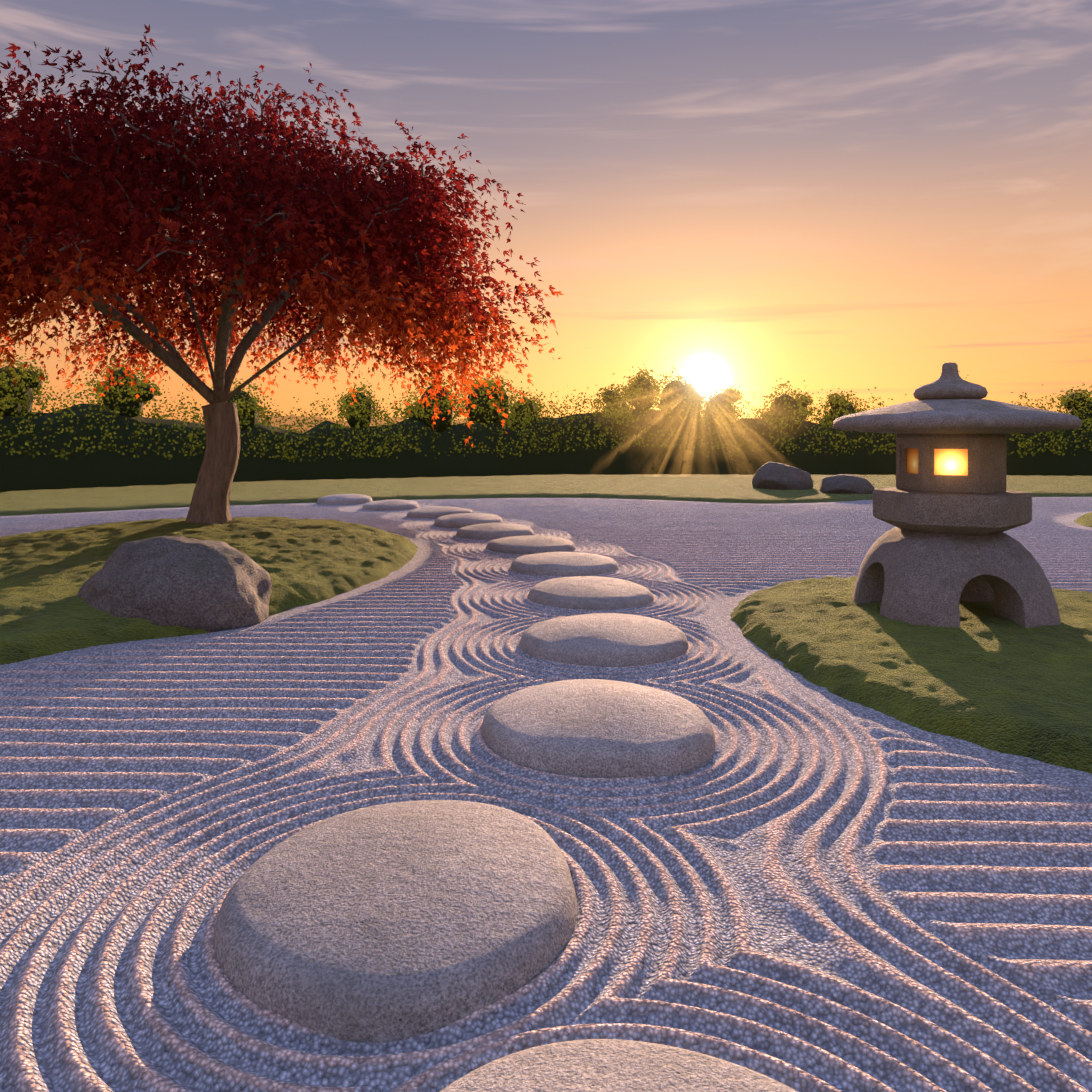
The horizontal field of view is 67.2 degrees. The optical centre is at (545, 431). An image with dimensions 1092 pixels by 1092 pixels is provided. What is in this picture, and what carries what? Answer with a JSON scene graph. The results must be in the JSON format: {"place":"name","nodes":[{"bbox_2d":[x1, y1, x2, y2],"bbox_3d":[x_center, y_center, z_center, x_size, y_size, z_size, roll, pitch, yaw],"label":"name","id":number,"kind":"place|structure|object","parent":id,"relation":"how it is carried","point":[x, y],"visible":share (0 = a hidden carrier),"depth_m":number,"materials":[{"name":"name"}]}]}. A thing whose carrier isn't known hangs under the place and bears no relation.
{"place":"outdoors","nodes":[
{"label":"outdoors","id":0,"kind":"place"},
{"bbox_2d":[0,474,1091,515],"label":"lawn","id":1,"kind":"structure","parent":0,"point":[734,488],"depth_m":13.26,"materials":[{"name":"green plant"}]},
{"bbox_2d":[752,461,812,489],"bbox_3d":[3.990,0.780,13.999,0.845,0.553,0.948,0,0,-41],"label":"rock","id":2,"kind":"object","parent":1,"relation":"on","point":[774,475],"visible":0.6,"depth_m":13.70,"materials":[{"name":"grey stone"}]},
{"bbox_2d":[820,474,874,493],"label":"rock","id":3,"kind":"object","parent":1,"relation":"on","point":[843,483],"visible":0.73,"depth_m":12.73,"materials":[{"name":"grey stone"}]},
{"bbox_2d":[0,0,1091,423],"label":"sky","id":4,"kind":"structure","parent":0,"point":[858,196],"materials":[{"name":"orange"}]},
{"label":"ground","id":5,"kind":"structure","parent":0,"visible":0},
{"bbox_2d":[0,516,417,664],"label":"moss island","id":6,"kind":"structure","parent":5,"relation":"on","point":[45,576],"depth_m":5.39,"materials":[{"name":"green plant"}]},
{"bbox_2d":[77,536,271,631],"bbox_3d":[-2.011,0.818,4.509,1.047,0.501,0.854,0,0,16],"label":"rock","id":7,"kind":"object","parent":6,"relation":"on","point":[205,585],"visible":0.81,"depth_m":4.21,"materials":[{"name":"grey stone"}]},
{"bbox_2d":[0,24,563,523],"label":"maple tree","id":8,"kind":"object","parent":6,"relation":"on","point":[50,192],"depth_m":5.75,"materials":[{"name":"red plant"}]},
{"bbox_2d":[163,415,467,433],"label":"hills","id":9,"kind":"structure","parent":5,"relation":"on","point":[290,422],"depth_m":149.50,"materials":[{"name":"green plant"}]},
{"bbox_2d":[317,494,372,504],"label":"stepping stone","id":10,"kind":"object","parent":5,"relation":"on","point":[343,499],"visible":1,"depth_m":11.41,"materials":[{"name":"grey stone"}]},
{"bbox_2d":[362,499,419,510],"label":"stepping stone","id":11,"kind":"object","parent":5,"relation":"on","point":[389,505],"visible":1,"depth_m":10.61,"materials":[{"name":"grey stone"}]},
{"bbox_2d":[213,800,576,1042],"bbox_3d":[-0.305,0.987,1.743,0.747,0.174,0.796,0,0,1],"label":"stepping stone","id":12,"kind":"object","parent":5,"relation":"on","point":[391,922],"visible":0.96,"depth_m":1.56,"materials":[{"name":"grey stone"}]},
{"bbox_2d":[406,506,472,518],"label":"stepping stone","id":13,"kind":"object","parent":5,"relation":"on","point":[435,512],"visible":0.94,"depth_m":9.63,"materials":[{"name":"grey stone"}]},
{"bbox_2d":[434,513,502,527],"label":"stepping stone","id":14,"kind":"object","parent":5,"relation":"on","point":[460,520],"visible":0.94,"depth_m":8.70,"materials":[{"name":"grey stone"}]},
{"bbox_2d":[456,523,533,539],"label":"stepping stone","id":15,"kind":"object","parent":5,"relation":"on","point":[487,531],"visible":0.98,"depth_m":7.76,"materials":[{"name":"grey stone"}]},
{"bbox_2d":[486,536,575,554],"bbox_3d":[-0.130,0.986,7.046,0.780,0.171,0.783,0,0,1],"label":"stepping stone","id":16,"kind":"object","parent":5,"relation":"on","point":[524,545],"visible":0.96,"depth_m":6.82,"materials":[{"name":"grey stone"}]},
{"bbox_2d":[0,347,1091,492],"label":"hedge","id":17,"kind":"object","parent":5,"relation":"on","point":[81,468],"depth_m":17.69,"materials":[{"name":"green plant"}]},
{"bbox_2d":[0,497,1091,1091],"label":"gravel","id":18,"kind":"structure","parent":5,"relation":"on","point":[798,883],"depth_m":2.06,"materials":[{"name":"grey gravel"}]},
{"bbox_2d":[730,576,1091,773],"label":"moss island","id":19,"kind":"structure","parent":18,"relation":"on","point":[983,675],"depth_m":3.32,"materials":[{"name":"green plant"}]},
{"bbox_2d":[833,362,1081,627],"bbox_3d":[2.067,0.286,4.200,1.134,1.282,1.131,0,0,25],"label":"stone lantern","id":20,"kind":"object","parent":19,"relation":"on","point":[950,507],"visible":1,"depth_m":3.95,"materials":[{"name":"stone"}]},
{"bbox_2d":[511,552,618,575],"bbox_3d":[0.138,0.988,6.056,0.806,0.175,0.756,0,0,1],"label":"stepping stone","id":21,"kind":"object","parent":5,"relation":"on","point":[565,564],"visible":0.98,"depth_m":5.82,"materials":[{"name":"grey stone"}]},
{"bbox_2d":[528,576,653,609],"bbox_3d":[0.269,0.990,4.985,0.767,0.170,0.800,0,0,1],"label":"stepping stone","id":22,"kind":"object","parent":5,"relation":"on","point":[592,593],"visible":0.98,"depth_m":4.76,"materials":[{"name":"grey stone"}]},
{"bbox_2d":[481,679,714,777],"bbox_3d":[0.166,0.982,2.764,0.781,0.190,0.783,0,0,1],"label":"stepping stone","id":23,"kind":"object","parent":5,"relation":"on","point":[591,728],"visible":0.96,"depth_m":2.54,"materials":[{"name":"grey stone"}]},
{"bbox_2d":[519,613,688,666],"bbox_3d":[0.272,0.983,3.882,0.803,0.185,0.758,0,0,1],"label":"stepping stone","id":24,"kind":"object","parent":5,"relation":"on","point":[610,640],"visible":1,"depth_m":3.66,"materials":[{"name":"grey stone"}]},
{"bbox_2d":[440,1039,796,1091],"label":"stepping stone","id":25,"kind":"object","parent":5,"relation":"on","point":[602,1065],"visible":1,"depth_m":1.19,"materials":[{"name":"grey stone"}]},
{"bbox_2d":[1074,512,1091,526],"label":"moss island","id":26,"kind":"structure","parent":5,"relation":"on","point":[1085,520],"depth_m":9.07,"materials":[{"name":"green plant"}]}
]}

